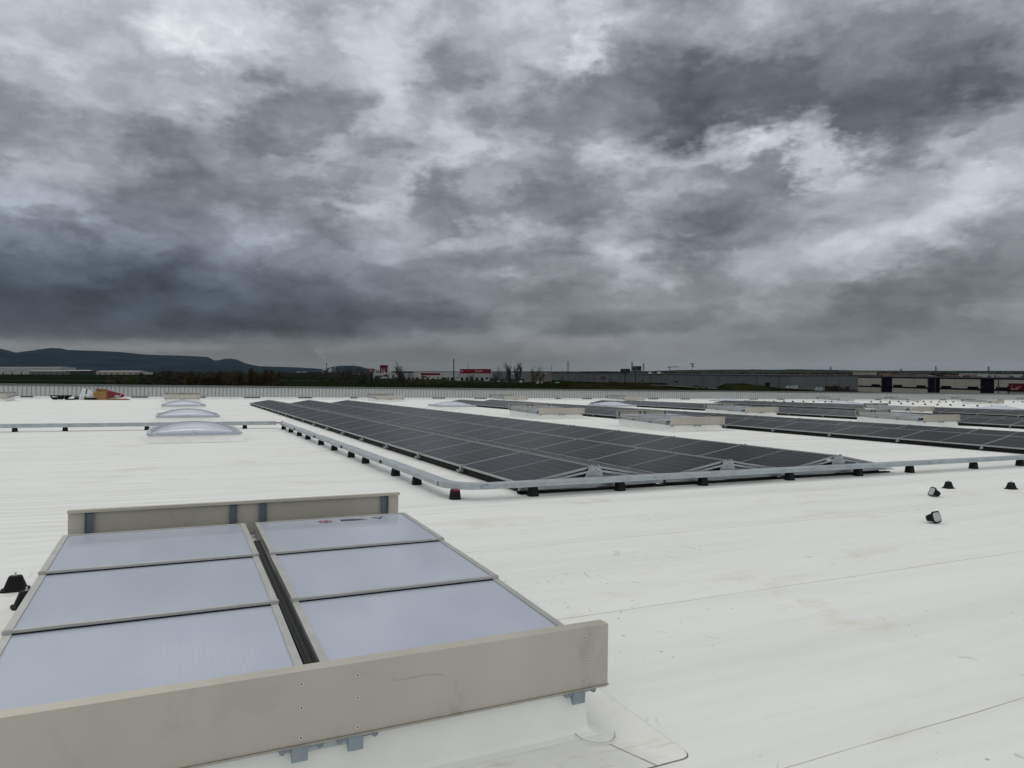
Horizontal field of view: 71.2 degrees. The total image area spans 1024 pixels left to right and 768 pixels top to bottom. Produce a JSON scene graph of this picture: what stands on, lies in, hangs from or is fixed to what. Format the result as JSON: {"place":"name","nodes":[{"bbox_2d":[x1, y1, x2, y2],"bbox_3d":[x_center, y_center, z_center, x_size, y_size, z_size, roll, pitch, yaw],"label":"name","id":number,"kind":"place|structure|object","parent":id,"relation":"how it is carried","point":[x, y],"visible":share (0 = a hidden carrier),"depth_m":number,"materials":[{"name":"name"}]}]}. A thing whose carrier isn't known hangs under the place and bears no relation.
{"place":"outdoors","nodes":[
{"label":"outdoors","id":0,"kind":"place"},
{"bbox_2d":[0,367,75,373],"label":"warehouse","id":1,"kind":"structure","parent":0,"point":[14,370],"depth_m":2599.54,"materials":[{"name":"metal"}]},
{"bbox_2d":[29,371,69,374],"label":"warehouse","id":2,"kind":"structure","parent":0,"point":[49,372],"depth_m":2349.70,"materials":[{"name":"metal"}]},
{"bbox_2d":[66,370,93,373],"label":"warehouse","id":3,"kind":"structure","parent":0,"point":[81,371],"depth_m":2479.75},
{"bbox_2d":[96,371,147,374],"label":"warehouse","id":4,"kind":"structure","parent":0,"point":[117,372],"depth_m":2399.70,"materials":[{"name":"metal"}]},
{"bbox_2d":[0,348,341,372],"bbox_3d":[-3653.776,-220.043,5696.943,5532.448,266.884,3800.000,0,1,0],"label":"hills","id":5,"kind":"structure","parent":0,"point":[95,361],"depth_m":5156.84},
{"bbox_2d":[0,380,486,381],"bbox_3d":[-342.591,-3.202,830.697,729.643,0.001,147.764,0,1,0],"label":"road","id":6,"kind":"structure","parent":0,"point":[164,380],"depth_m":895.83,"materials":[{"name":"asphalt"}]},
{"bbox_2d":[318,366,379,372],"bbox_3d":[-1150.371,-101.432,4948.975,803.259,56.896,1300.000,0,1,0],"label":"hills","id":7,"kind":"structure","parent":0,"point":[341,368],"depth_m":4911.17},
{"bbox_2d":[0,371,858,397],"bbox_3d":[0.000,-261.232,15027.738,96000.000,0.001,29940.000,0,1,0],"label":"ground","id":8,"kind":"structure","parent":0,"point":[468,384],"depth_m":746.24,"materials":[{"name":"plant"}]},
{"bbox_2d":[105,374,125,384],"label":"tree","id":9,"kind":"object","parent":8,"relation":"on","point":[117,382],"visible":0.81,"depth_m":429.26,"materials":[{"name":"green plant"}]},
{"bbox_2d":[124,375,137,384],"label":"tree","id":10,"kind":"object","parent":8,"relation":"on","point":[134,381],"visible":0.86,"depth_m":439.41,"materials":[{"name":"green plant"}]},
{"bbox_2d":[141,377,157,384],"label":"bush","id":11,"kind":"object","parent":8,"relation":"on","point":[147,381],"visible":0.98,"depth_m":518.30,"materials":[{"name":"green plant"}]},
{"bbox_2d":[145,373,158,382],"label":"bush","id":12,"kind":"object","parent":8,"relation":"on","point":[154,375],"visible":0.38,"depth_m":649.59,"materials":[{"name":"green plant"}]},
{"bbox_2d":[155,370,169,384],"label":"bush","id":13,"kind":"object","parent":8,"relation":"on","point":[162,374],"visible":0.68,"depth_m":618.45,"materials":[{"name":"green plant"}]},
{"bbox_2d":[94,371,237,373],"bbox_3d":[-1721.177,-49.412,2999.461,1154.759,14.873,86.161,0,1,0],"label":"treeline","id":14,"kind":"object","parent":8,"relation":"on","point":[197,372],"visible":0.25,"depth_m":2973.79,"materials":[{"name":"plant"}]},
{"bbox_2d":[159,376,176,384],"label":"bush","id":15,"kind":"object","parent":8,"relation":"on","point":[167,381],"visible":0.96,"depth_m":499.39,"materials":[{"name":"green plant"}]},
{"bbox_2d":[173,373,185,381],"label":"bush","id":16,"kind":"object","parent":8,"relation":"on","point":[181,376],"visible":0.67,"depth_m":618.24,"materials":[{"name":"green plant"}]},
{"bbox_2d":[174,377,185,384],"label":"bush","id":17,"kind":"object","parent":8,"relation":"on","point":[181,382],"visible":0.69,"depth_m":497.97,"materials":[{"name":"green plant"}]},
{"bbox_2d":[183,371,200,384],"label":"tree","id":18,"kind":"object","parent":8,"relation":"on","point":[189,381],"visible":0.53,"depth_m":329.45,"materials":[{"name":"green plant"}]},
{"bbox_2d":[198,369,215,384],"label":"tree","id":19,"kind":"object","parent":8,"relation":"on","point":[208,380],"visible":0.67,"depth_m":319.36,"materials":[{"name":"green plant"}]},
{"bbox_2d":[214,370,226,385],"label":"tree","id":20,"kind":"object","parent":8,"relation":"on","point":[219,382],"visible":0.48,"depth_m":340.01,"materials":[{"name":"green plant"}]},
{"bbox_2d":[222,368,243,385],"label":"tree","id":21,"kind":"object","parent":8,"relation":"on","point":[227,382],"visible":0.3,"depth_m":309.53,"materials":[{"name":"green plant"}]},
{"bbox_2d":[230,367,256,385],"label":"tree","id":22,"kind":"object","parent":8,"relation":"on","point":[252,379],"visible":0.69,"depth_m":288.80,"materials":[{"name":"green plant"}]},
{"bbox_2d":[254,370,263,385],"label":"tree","id":23,"kind":"object","parent":8,"relation":"on","point":[259,382],"visible":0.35,"depth_m":319.00,"materials":[{"name":"green plant"}]},
{"bbox_2d":[262,369,283,385],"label":"tree","id":24,"kind":"object","parent":8,"relation":"on","point":[267,381],"visible":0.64,"depth_m":294.13,"materials":[{"name":"brown plant"}]},
{"bbox_2d":[280,373,372,376],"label":"treeline","id":25,"kind":"object","parent":8,"relation":"on","point":[307,375],"visible":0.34,"depth_m":1480.05,"materials":[{"name":"plant"}]},
{"bbox_2d":[323,363,337,372],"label":"factory","id":26,"kind":"structure","parent":8,"relation":"on","point":[330,370],"depth_m":2999.50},
{"bbox_2d":[331,366,350,386],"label":"tree","id":27,"kind":"object","parent":8,"relation":"on","point":[343,378],"visible":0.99,"depth_m":299.86,"materials":[{"name":"green plant"}]},
{"bbox_2d":[279,371,423,374],"bbox_3d":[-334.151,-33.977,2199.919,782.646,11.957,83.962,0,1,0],"label":"treeline","id":28,"kind":"object","parent":8,"relation":"on","point":[287,373],"visible":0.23,"depth_m":2178.91,"materials":[{"name":"plant"}]},
{"bbox_2d":[345,363,361,386],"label":"tree","id":29,"kind":"object","parent":8,"relation":"on","point":[351,374],"visible":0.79,"depth_m":319.29,"materials":[{"name":"green plant"}]},
{"bbox_2d":[357,367,370,386],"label":"tree","id":30,"kind":"object","parent":8,"relation":"on","point":[363,376],"visible":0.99,"depth_m":299.08,"materials":[{"name":"green plant"}]},
{"bbox_2d":[368,375,380,386],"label":"tree","id":31,"kind":"object","parent":8,"relation":"on","point":[374,382],"visible":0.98,"depth_m":329.36,"materials":[{"name":"green plant"}]},
{"bbox_2d":[373,365,393,378],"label":"factory","id":32,"kind":"structure","parent":8,"relation":"on","point":[384,371],"depth_m":1142.03,"materials":[{"name":"metal"}]},
{"bbox_2d":[386,374,397,386],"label":"tree","id":33,"kind":"object","parent":8,"relation":"on","point":[393,378],"visible":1,"depth_m":418.70,"materials":[{"name":"green plant"}]},
{"bbox_2d":[393,373,413,378],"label":"shed","id":34,"kind":"structure","parent":8,"relation":"on","point":[412,374],"depth_m":1059.95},
{"bbox_2d":[394,364,412,386],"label":"tree","id":35,"kind":"object","parent":8,"relation":"on","point":[401,376],"visible":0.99,"depth_m":278.56,"materials":[{"name":"green plant"}]},
{"bbox_2d":[419,375,428,385],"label":"bush","id":36,"kind":"object","parent":8,"relation":"on","point":[421,382],"visible":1,"depth_m":518.65,"materials":[{"name":"green plant"}]},
{"bbox_2d":[467,373,476,387],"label":"tree","id":37,"kind":"object","parent":8,"relation":"on","point":[473,383],"visible":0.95,"depth_m":300.40,"materials":[{"name":"brown plant"}]},
{"bbox_2d":[459,369,490,379],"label":"sign","id":38,"kind":"object","parent":8,"relation":"on","point":[475,371],"visible":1,"depth_m":904.86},
{"bbox_2d":[493,367,501,387],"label":"tree","id":39,"kind":"object","parent":8,"relation":"on","point":[498,377],"visible":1,"depth_m":330.93,"materials":[{"name":"brown plant"}]},
{"bbox_2d":[503,362,511,387],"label":"tree","id":40,"kind":"object","parent":8,"relation":"on","point":[507,368],"visible":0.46,"depth_m":329.49,"materials":[{"name":"brown plant"}]},
{"bbox_2d":[492,371,523,380],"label":"showroom","id":41,"kind":"structure","parent":8,"relation":"on","point":[504,374],"depth_m":879.85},
{"bbox_2d":[514,364,520,387],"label":"tree","id":42,"kind":"object","parent":8,"relation":"on","point":[516,372],"visible":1,"depth_m":329.58,"materials":[{"name":"brown plant"}]},
{"bbox_2d":[530,366,540,388],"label":"tree","id":43,"kind":"object","parent":8,"relation":"on","point":[538,373],"visible":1,"depth_m":299.84,"materials":[{"name":"green plant"}]},
{"bbox_2d":[620,369,629,382],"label":"billboard","id":44,"kind":"object","parent":8,"relation":"on","point":[625,371],"visible":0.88,"depth_m":559.62},
{"bbox_2d":[552,371,699,373],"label":"treeline","id":45,"kind":"object","parent":8,"relation":"on","point":[654,372],"visible":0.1,"depth_m":1288.89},
{"bbox_2d":[632,366,640,381],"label":"billboard","id":46,"kind":"object","parent":8,"relation":"on","point":[636,368],"visible":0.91,"depth_m":619.53},
{"bbox_2d":[551,371,877,390],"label":"factory","id":47,"kind":"structure","parent":8,"relation":"on","point":[807,382],"depth_m":522.33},
{"bbox_2d":[667,371,852,374],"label":"treeline","id":48,"kind":"object","parent":8,"relation":"on","point":[816,373],"visible":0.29,"depth_m":1486.65,"materials":[{"name":"plant"}]},
{"bbox_2d":[830,385,841,391],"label":"bush","id":49,"kind":"object","parent":8,"relation":"on","point":[834,389],"visible":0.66,"depth_m":329.10,"materials":[{"name":"green plant"}]},
{"bbox_2d":[877,372,1023,376],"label":"treeline","id":50,"kind":"object","parent":8,"relation":"on","point":[939,374],"visible":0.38,"depth_m":1241.57,"materials":[{"name":"plant"}]},
{"bbox_2d":[414,372,448,378],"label":"warehouse","id":51,"kind":"structure","parent":0,"point":[435,375],"depth_m":1039.91,"materials":[{"name":"metal"}]},
{"bbox_2d":[449,372,491,379],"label":"warehouse","id":52,"kind":"structure","parent":0,"point":[475,376],"depth_m":929.95,"materials":[{"name":"metal"}]},
{"bbox_2d":[0,398,1023,767],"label":"roof","id":53,"kind":"structure","parent":0,"point":[870,620],"depth_m":6.23,"materials":[{"name":"plastic"}]},
{"bbox_2d":[0,392,17,401],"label":"roof vent","id":54,"kind":"object","parent":53,"relation":"on","point":[7,396],"visible":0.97,"depth_m":47.62,"materials":[{"name":"metal"}]},
{"bbox_2d":[0,572,30,593],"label":"support foot","id":55,"kind":"object","parent":53,"relation":"on","point":[15,582],"visible":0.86,"depth_m":5.03},
{"bbox_2d":[10,586,29,610],"bbox_3d":[-3.197,1.402,4.712,0.175,0.132,0.130,1,0,-42],"label":"support foot","id":56,"kind":"object","parent":53,"relation":"on","point":[19,599],"visible":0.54,"depth_m":4.66},
{"bbox_2d":[50,395,74,399],"bbox_3d":[-32.434,0.974,51.596,1.514,0.345,1.436,1,0,-25],"label":"strap pile","id":57,"kind":"object","parent":53,"relation":"on","point":[62,397],"visible":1,"depth_m":51.50,"materials":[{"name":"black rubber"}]},
{"bbox_2d":[78,388,93,399],"bbox_3d":[-31.385,0.758,52.921,1.117,0.873,0.908,1,0,-25],"label":"sack","id":58,"kind":"object","parent":53,"relation":"on","point":[85,393],"visible":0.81,"depth_m":52.59,"materials":[{"name":"white plastic"}]},
{"bbox_2d":[94,395,106,399],"bbox_3d":[-30.491,1.006,52.952,0.808,0.330,0.704,1,0,-28],"label":"cardboard box","id":59,"kind":"object","parent":53,"relation":"on","point":[100,397],"visible":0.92,"depth_m":52.66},
{"bbox_2d":[107,390,123,398],"bbox_3d":[-29.611,0.814,53.403,1.131,0.740,0.552,1,0,-25],"label":"red carton","id":60,"kind":"object","parent":53,"relation":"on","point":[111,394],"visible":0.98,"depth_m":53.14,"materials":[{"name":"cardboard"}]},
{"bbox_2d":[0,421,276,431],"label":"cable tray","id":61,"kind":"object","parent":53,"relation":"on","point":[15,427],"visible":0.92,"depth_m":20.98,"materials":[{"name":"metal"}]},
{"bbox_2d":[160,393,202,401],"bbox_3d":[-24.133,0.959,52.303,2.804,0.585,3.794,1,0,-25],"label":"roof vent","id":62,"kind":"object","parent":53,"relation":"on","point":[171,397],"visible":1,"depth_m":51.06,"materials":[{"name":"metal"}]},
{"bbox_2d":[159,400,207,409],"bbox_3d":[-17.468,1.093,38.039,2.340,0.448,2.960,1,0,-25],"label":"dome skylight","id":63,"kind":"object","parent":53,"relation":"on","point":[179,404],"visible":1,"depth_m":36.98,"materials":[{"name":"plastic"}]},
{"bbox_2d":[153,408,222,421],"bbox_3d":[-12.245,1.147,27.014,2.340,0.448,2.960,1,0,-25],"label":"dome skylight","id":64,"kind":"object","parent":53,"relation":"on","point":[183,414],"visible":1,"depth_m":25.98,"materials":[{"name":"plastic"}]},
{"bbox_2d":[141,421,246,443],"bbox_3d":[-8.270,1.189,18.606,2.340,0.448,2.960,1,0,-25],"label":"dome skylight","id":65,"kind":"object","parent":53,"relation":"on","point":[193,432],"visible":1,"depth_m":17.54,"materials":[{"name":"plastic"}]},
{"bbox_2d":[0,492,687,767],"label":"roof vent","id":66,"kind":"object","parent":53,"relation":"on","point":[373,630],"visible":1,"depth_m":3.02,"materials":[{"name":"metal"}]},
{"bbox_2d":[276,421,486,499],"bbox_3d":[-3.980,1.347,16.190,0.725,0.239,15.583,1,0,-25],"label":"cable tray","id":67,"kind":"object","parent":53,"relation":"on","point":[419,476],"visible":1,"depth_m":11.54,"materials":[{"name":"metal"}]},
{"bbox_2d":[363,394,405,401],"bbox_3d":[-10.593,1.137,59.811,2.804,0.585,3.794,1,0,-25],"label":"roof vent","id":68,"kind":"object","parent":53,"relation":"on","point":[383,397],"visible":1,"depth_m":58.65,"materials":[{"name":"metal"}]},
{"bbox_2d":[426,401,477,409],"bbox_3d":[-3.651,1.272,43.133,2.340,0.448,2.960,1,0,-25],"label":"dome skylight","id":69,"kind":"object","parent":53,"relation":"on","point":[450,405],"visible":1,"depth_m":42.13,"materials":[{"name":"plastic"}]},
{"bbox_2d":[249,400,668,494],"bbox_3d":[-7.108,1.261,27.907,2.514,0.357,39.022,1,0,-25],"label":"solar array","id":70,"kind":"object","parent":53,"relation":"on","point":[486,461],"visible":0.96,"depth_m":13.19,"materials":[{"name":"glass"}]},
{"bbox_2d":[489,394,528,401],"bbox_3d":[-0.321,1.271,65.221,2.804,0.585,3.794,1,0,-25],"label":"roof vent","id":71,"kind":"object","parent":53,"relation":"on","point":[508,397],"visible":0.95,"depth_m":64.15,"materials":[{"name":"metal"}]},
{"bbox_2d":[0,383,1023,400],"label":"parapet wall","id":72,"kind":"structure","parent":53,"relation":"on","point":[159,391],"depth_m":68.48,"materials":[{"name":"grey metal"}]},
{"bbox_2d":[291,400,784,485],"bbox_3d":[-4.870,1.290,28.964,2.514,0.357,39.022,1,0,-25],"label":"solar array","id":73,"kind":"object","parent":53,"relation":"on","point":[643,460],"visible":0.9,"depth_m":14.42,"materials":[{"name":"glass"}]},
{"bbox_2d":[503,404,590,418],"bbox_3d":[1.579,1.262,33.710,2.804,0.585,3.794,1,0,-25],"label":"roof vent","id":74,"kind":"object","parent":53,"relation":"on","point":[540,411],"visible":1,"depth_m":32.61,"materials":[{"name":"metal"}]},
{"bbox_2d":[332,400,891,477],"bbox_3d":[-2.579,1.320,30.048,2.634,0.357,39.023,1,0,-25],"label":"solar array","id":75,"kind":"object","parent":53,"relation":"on","point":[764,456],"visible":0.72,"depth_m":15.78,"materials":[{"name":"glass"}]},
{"bbox_2d":[587,402,636,407],"bbox_3d":[6.700,1.407,48.027,2.340,0.448,2.960,1,0,-25],"label":"dome skylight","id":76,"kind":"object","parent":53,"relation":"on","point":[615,404],"visible":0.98,"depth_m":47.09,"materials":[{"name":"plastic"}]},
{"bbox_2d":[606,395,644,400],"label":"roof vent","id":77,"kind":"object","parent":53,"relation":"on","point":[617,397],"visible":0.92,"depth_m":69.13,"materials":[{"name":"metal"}]},
{"bbox_2d":[608,410,734,431],"bbox_3d":[5.708,1.306,25.983,2.804,0.585,3.794,1,0,-25],"label":"roof vent","id":78,"kind":"object","parent":53,"relation":"on","point":[660,420],"visible":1,"depth_m":24.96,"materials":[{"name":"metal"}]},
{"bbox_2d":[709,398,741,402],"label":"dome skylight","id":79,"kind":"object","parent":53,"relation":"on","point":[718,400],"visible":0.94,"depth_m":69.07,"materials":[{"name":"plastic"}]},
{"bbox_2d":[455,399,1023,453],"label":"solar array","id":80,"kind":"object","parent":53,"relation":"on","point":[997,443],"visible":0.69,"depth_m":21.26,"materials":[{"name":"glass"}]},
{"bbox_2d":[704,403,778,415],"bbox_3d":[12.668,1.407,39.616,2.804,0.585,3.794,1,0,-25],"label":"roof vent","id":81,"kind":"object","parent":53,"relation":"on","point":[727,408],"visible":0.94,"depth_m":38.65,"materials":[{"name":"metal"}]},
{"bbox_2d":[482,455,1023,496],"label":"cable tray","id":82,"kind":"object","parent":53,"relation":"on","point":[619,481],"visible":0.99,"depth_m":11.05,"materials":[{"name":"metal"}]},
{"bbox_2d":[486,399,1023,436],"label":"solar array","id":83,"kind":"object","parent":53,"relation":"on","point":[958,430],"visible":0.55,"depth_m":26.11,"materials":[{"name":"glass"}]},
{"bbox_2d":[590,400,1023,428],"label":"solar array","id":84,"kind":"object","parent":53,"relation":"on","point":[992,422],"visible":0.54,"depth_m":37.24,"materials":[{"name":"glass"}]},
{"bbox_2d":[626,400,1023,418],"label":"solar array","id":85,"kind":"object","parent":53,"relation":"on","point":[1005,417],"visible":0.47,"depth_m":40.25,"materials":[{"name":"glass"}]},
{"bbox_2d":[817,396,854,401],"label":"roof vent","id":86,"kind":"object","parent":53,"relation":"on","point":[824,398],"visible":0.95,"depth_m":81.93,"materials":[{"name":"metal"}]},
{"bbox_2d":[828,401,862,404],"bbox_3d":[29.303,1.706,62.917,2.340,0.448,2.960,1,0,-25],"label":"dome skylight","id":87,"kind":"object","parent":53,"relation":"on","point":[843,402],"visible":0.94,"depth_m":62.15,"materials":[{"name":"plastic"}]},
{"bbox_2d":[714,400,1023,416],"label":"solar array","id":88,"kind":"object","parent":53,"relation":"on","point":[939,410],"visible":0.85,"depth_m":50.61,"materials":[{"name":"glass"}]},
{"bbox_2d":[745,400,1023,410],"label":"solar array","id":89,"kind":"object","parent":53,"relation":"on","point":[860,404],"visible":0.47,"depth_m":53.89,"materials":[{"name":"glass"}]},
{"bbox_2d":[863,403,934,412],"bbox_3d":[24.746,1.565,45.769,2.804,0.585,3.794,1,0,-25],"label":"roof vent","id":90,"kind":"object","parent":53,"relation":"on","point":[919,409],"visible":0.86,"depth_m":44.79,"materials":[{"name":"metal"}]},
{"bbox_2d":[885,397,921,401],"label":"roof vent","id":91,"kind":"object","parent":53,"relation":"on","point":[893,399],"visible":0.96,"depth_m":88.15,"materials":[{"name":"metal"}]},
{"bbox_2d":[855,409,959,426],"bbox_3d":[17.178,1.455,31.129,2.804,0.585,3.794,1,0,-25],"label":"roof vent","id":92,"kind":"object","parent":53,"relation":"on","point":[888,416],"visible":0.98,"depth_m":30.30,"materials":[{"name":"metal"}]},
{"bbox_2d":[925,511,941,522],"bbox_3d":[4.742,1.512,8.089,0.175,0.130,0.132,1,-16,-33],"label":"support foot","id":93,"kind":"object","parent":53,"relation":"on","point":[934,516],"visible":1,"depth_m":8.04},
{"bbox_2d":[928,487,940,495],"bbox_3d":[5.978,1.538,10.078,0.132,0.130,0.175,23,2,6],"label":"support foot","id":94,"kind":"object","parent":53,"relation":"on","point":[933,491],"visible":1,"depth_m":10.03},
{"bbox_2d":[942,480,954,488],"bbox_3d":[6.677,1.532,10.940,0.175,0.132,0.130,1,0,-28],"label":"support foot","id":95,"kind":"object","parent":53,"relation":"on","point":[948,484],"visible":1,"depth_m":10.90},
{"bbox_2d":[951,397,986,401],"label":"roof vent","id":96,"kind":"object","parent":53,"relation":"on","point":[956,399],"visible":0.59,"depth_m":94.73,"materials":[{"name":"metal"}]},
{"bbox_2d":[961,399,1003,404],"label":"roof vent","id":97,"kind":"object","parent":53,"relation":"on","point":[985,402],"visible":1,"depth_m":78.25,"materials":[{"name":"metal"}]},
{"bbox_2d":[977,406,1023,409],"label":"dome skylight","id":98,"kind":"object","parent":53,"relation":"on","point":[999,407],"visible":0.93,"depth_m":49.79,"materials":[{"name":"plastic"}]},
{"bbox_2d":[1004,481,1017,489],"bbox_3d":[7.639,1.544,10.941,0.175,0.131,0.130,1,0,-20],"label":"support foot","id":99,"kind":"object","parent":53,"relation":"on","point":[1011,485],"visible":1,"depth_m":10.90},
{"bbox_2d":[0,0,1023,370],"label":"sky","id":100,"kind":"structure","parent":0,"point":[415,185],"materials":[{"name":"grey"}]},
{"bbox_2d":[524,371,551,381],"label":"warehouse","id":101,"kind":"structure","parent":0,"point":[528,376],"depth_m":799.98,"materials":[{"name":"metal"}]},
{"bbox_2d":[557,382,684,389],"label":"terrain bank","id":102,"kind":"structure","parent":0,"point":[631,386],"depth_m":483.03,"materials":[{"name":"green plant"}]},
{"bbox_2d":[714,383,779,390],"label":"terrain bank","id":103,"kind":"structure","parent":0,"point":[736,387],"depth_m":368.44,"materials":[{"name":"green plant"}]},
{"bbox_2d":[557,369,1023,373],"bbox_3d":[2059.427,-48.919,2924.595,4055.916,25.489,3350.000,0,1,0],"label":"hills","id":104,"kind":"structure","parent":0,"point":[802,371],"depth_m":2821.91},
{"bbox_2d":[772,388,825,391],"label":"terrain bank","id":105,"kind":"structure","parent":0,"point":[778,389],"depth_m":394.31,"materials":[{"name":"green plant"}]},
{"bbox_2d":[853,372,876,374],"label":"hall","id":106,"kind":"structure","parent":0,"point":[864,373],"depth_m":569.52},
{"bbox_2d":[891,374,928,376],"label":"hall","id":107,"kind":"structure","parent":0,"point":[909,375],"depth_m":467.52,"materials":[{"name":"metal"}]},
{"bbox_2d":[858,377,1023,393],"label":"commercial building","id":108,"kind":"structure","parent":0,"point":[942,384],"depth_m":197.60,"materials":[{"name":"metal"}]},
{"bbox_2d":[1007,383,1023,392],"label":"sign","id":109,"kind":"object","parent":108,"relation":"attached to","point":[1015,386],"visible":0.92,"depth_m":173.08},
{"bbox_2d":[959,374,987,376],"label":"warehouse","id":110,"kind":"structure","parent":0,"point":[979,375],"depth_m":699.98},
{"bbox_2d":[992,374,1022,376],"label":"warehouse","id":111,"kind":"structure","parent":0,"point":[1008,375],"depth_m":766.03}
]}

